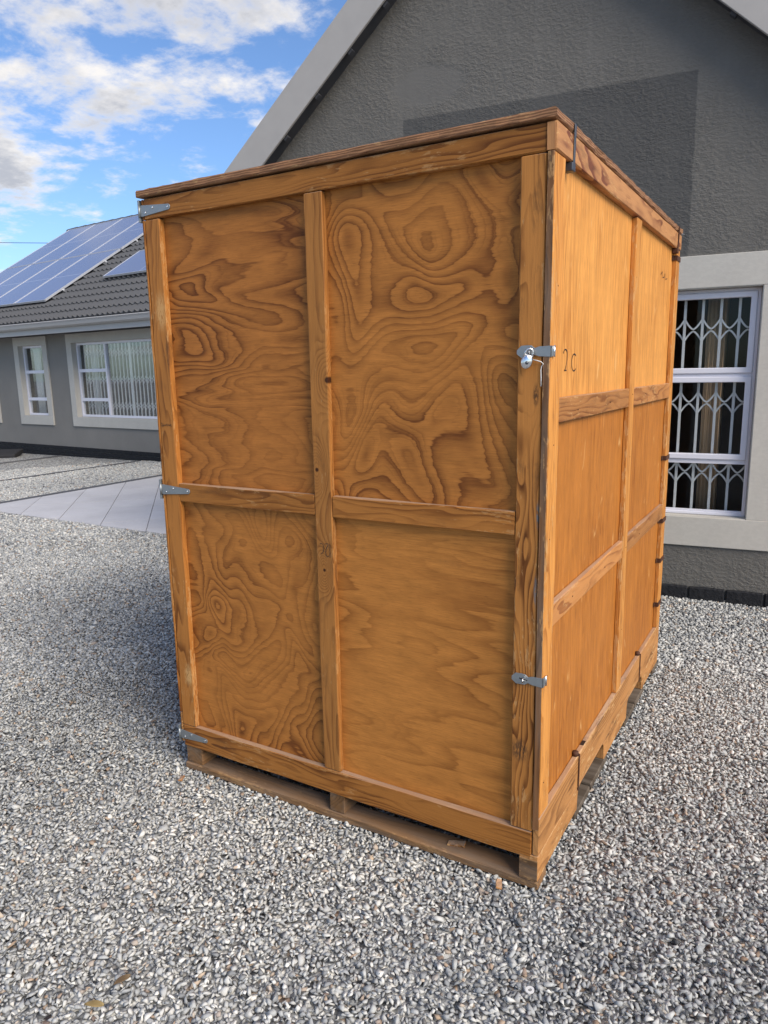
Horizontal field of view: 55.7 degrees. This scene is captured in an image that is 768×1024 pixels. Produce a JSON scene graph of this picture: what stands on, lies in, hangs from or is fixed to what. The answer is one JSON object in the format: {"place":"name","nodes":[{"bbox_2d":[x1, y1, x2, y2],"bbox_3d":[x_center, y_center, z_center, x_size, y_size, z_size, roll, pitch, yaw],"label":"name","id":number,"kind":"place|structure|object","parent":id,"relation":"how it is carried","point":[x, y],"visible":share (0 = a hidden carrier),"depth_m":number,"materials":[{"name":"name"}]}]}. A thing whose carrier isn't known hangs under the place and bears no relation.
{"place":"outdoors","nodes":[
{"label":"outdoors","id":0,"kind":"place"},
{"bbox_2d":[0,449,22,457],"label":"door mat","id":1,"kind":"object","parent":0,"point":[9,453],"depth_m":15.30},
{"bbox_2d":[0,0,346,271],"label":"sky","id":2,"kind":"structure","parent":0,"point":[103,102],"materials":[{"name":"blue"}]},
{"bbox_2d":[0,453,767,1023],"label":"gravel ground","id":3,"kind":"structure","parent":0,"point":[40,461],"depth_m":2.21,"materials":[{"name":"grey gravel"}]},
{"bbox_2d":[0,455,61,463],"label":"edging strip","id":4,"kind":"object","parent":3,"relation":"on","point":[30,459],"visible":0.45,"depth_m":14.54,"materials":[{"name":"grey concrete"}]},
{"bbox_2d":[0,461,136,480],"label":"edging strip","id":5,"kind":"object","parent":3,"relation":"on","point":[71,470],"visible":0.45,"depth_m":12.41,"materials":[{"name":"grey concrete"}]},
{"bbox_2d":[0,214,160,461],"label":"long house","id":6,"kind":"structure","parent":3,"relation":"on","point":[77,378],"depth_m":14.68,"materials":[{"name":"grey paint"}]},
{"bbox_2d":[0,264,30,283],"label":"solar panel","id":7,"kind":"object","parent":6,"relation":"attached to","point":[6,274],"visible":0.82,"depth_m":18.06,"materials":[{"name":"glass"}]},
{"bbox_2d":[0,260,56,296],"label":"solar panel","id":8,"kind":"object","parent":6,"relation":"attached to","point":[18,278],"visible":0.76,"depth_m":17.25,"materials":[{"name":"glass"}]},
{"bbox_2d":[22,345,47,414],"bbox_3d":[-7.308,-2.792,15.591,0.902,1.616,0.251,6,13,34],"label":"window","id":9,"kind":"structure","parent":6,"relation":"in","point":[38,371],"depth_m":15.74,"materials":[{"name":"white metal"}]},
{"bbox_2d":[0,254,87,306],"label":"solar panel","id":10,"kind":"object","parent":6,"relation":"attached to","point":[26,287],"visible":0.85,"depth_m":16.36,"materials":[{"name":"glass"}]},
{"bbox_2d":[8,224,94,267],"bbox_3d":[-8.679,-6.921,19.017,1.200,0.083,2.235,6,46,34],"label":"solar panel","id":11,"kind":"object","parent":6,"relation":"attached to","point":[48,248],"visible":0.8,"depth_m":18.97,"materials":[{"name":"glass"}]},
{"bbox_2d":[13,249,120,304],"bbox_3d":[-6.821,-5.077,15.726,1.205,0.083,2.255,6,46,34],"label":"solar panel","id":12,"kind":"object","parent":6,"relation":"attached to","point":[61,281],"visible":1,"depth_m":15.61,"materials":[{"name":"glass"}]},
{"bbox_2d":[33,219,120,263],"bbox_3d":[-7.707,-6.811,18.357,1.200,0.083,2.235,6,46,34],"label":"solar panel","id":13,"kind":"object","parent":6,"relation":"attached to","point":[69,246],"visible":0.85,"depth_m":18.31,"materials":[{"name":"glass"}]},
{"bbox_2d":[60,215,138,258],"bbox_3d":[-6.735,-6.701,17.697,1.200,0.083,2.235,6,46,34],"label":"solar panel","id":14,"kind":"object","parent":6,"relation":"attached to","point":[103,237],"visible":0.69,"depth_m":17.61,"materials":[{"name":"glass"}]},
{"bbox_2d":[76,338,156,418],"bbox_3d":[-4.627,-2.496,13.805,3.472,1.616,0.313,6,13,34],"label":"window","id":15,"kind":"structure","parent":6,"relation":"in","point":[97,399],"depth_m":14.14,"materials":[{"name":"white metal"}]},
{"bbox_2d":[90,220,144,253],"bbox_3d":[-5.761,-6.591,17.036,1.205,0.083,2.235,6,46,34],"label":"solar panel","id":16,"kind":"object","parent":6,"relation":"attached to","point":[133,233],"visible":0.52,"depth_m":16.71,"materials":[{"name":"glass"}]},
{"bbox_2d":[102,250,145,277],"bbox_3d":[-4.453,-4.978,14.327,2.300,0.083,1.130,6,46,34],"label":"solar panel","id":17,"kind":"object","parent":6,"relation":"on","point":[135,263],"visible":0.45,"depth_m":14.54,"materials":[{"name":"glass"}]},
{"bbox_2d":[0,474,161,503],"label":"edging strip","id":18,"kind":"object","parent":3,"relation":"on","point":[78,489],"visible":0.08,"depth_m":10.26,"materials":[{"name":"grey concrete"}]},
{"bbox_2d":[0,476,165,534],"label":"paved apron","id":19,"kind":"object","parent":3,"relation":"on","point":[128,505],"visible":0.34,"depth_m":8.92,"materials":[{"name":"grey concrete"}]},
{"bbox_2d":[84,1000,103,1006],"bbox_3d":[-0.730,1.239,1.830,0.049,0.013,0.021,3,21,-5],"label":"dry leaf","id":20,"kind":"object","parent":3,"relation":"on","point":[94,1003],"visible":1,"depth_m":1.83,"materials":[{"name":"plant"}]},
{"bbox_2d":[114,974,130,984],"bbox_3d":[-0.686,1.226,1.906,0.021,0.013,0.049,21,17,37],"label":"dry leaf","id":21,"kind":"object","parent":3,"relation":"on","point":[122,978],"visible":1,"depth_m":1.91,"materials":[{"name":"brown plant"}]},
{"bbox_2d":[135,106,684,889],"bbox_3d":[0.299,-0.152,3.215,1.520,2.215,1.989,5,13,30],"label":"wooden crate","id":22,"kind":"object","parent":3,"relation":"on","point":[415,516],"visible":1,"depth_m":2.35,"materials":[{"name":"brown wood"}]},
{"bbox_2d":[447,840,465,847],"bbox_3d":[0.240,1.098,2.408,0.060,0.011,0.025,-5,21,22],"label":"wood chip","id":23,"kind":"object","parent":22,"relation":"on","point":[457,843],"visible":1,"depth_m":2.41,"materials":[{"name":"brown wood"}]},
{"bbox_2d":[521,348,533,368],"bbox_3d":[0.383,-0.409,1.936,0.031,0.058,0.018,15,11,-1],"label":"padlock","id":24,"kind":"object","parent":22,"relation":"hanging from","point":[526,361],"visible":1,"depth_m":1.93,"materials":[{"name":"silver metal"}]},
{"bbox_2d":[224,0,767,606],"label":"gable house","id":25,"kind":"structure","parent":3,"relation":"on","point":[662,104],"depth_m":4.78,"materials":[{"name":"grey paint"}]},
{"bbox_2d":[665,287,762,516],"bbox_3d":[1.841,-0.733,4.973,1.225,1.473,0.095,4,12,24],"label":"window","id":26,"kind":"structure","parent":25,"relation":"in","point":[735,374],"depth_m":4.78,"materials":[{"name":"white metal"}]},
{"bbox_2d":[495,878,501,889],"bbox_3d":[0.353,1.145,2.236,0.020,0.009,0.034,13,21,6],"label":"wood chip","id":27,"kind":"object","parent":3,"relation":"on","point":[498,883],"visible":1,"depth_m":2.23,"materials":[{"name":"orange wood"}]},
{"bbox_2d":[526,986,533,993],"bbox_3d":[0.372,1.218,1.853,0.022,0.002,0.022,1,16,31],"label":"washer","id":28,"kind":"object","parent":3,"relation":"on","point":[529,987],"visible":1,"depth_m":1.85,"materials":[{"name":"white metal"}]}
]}

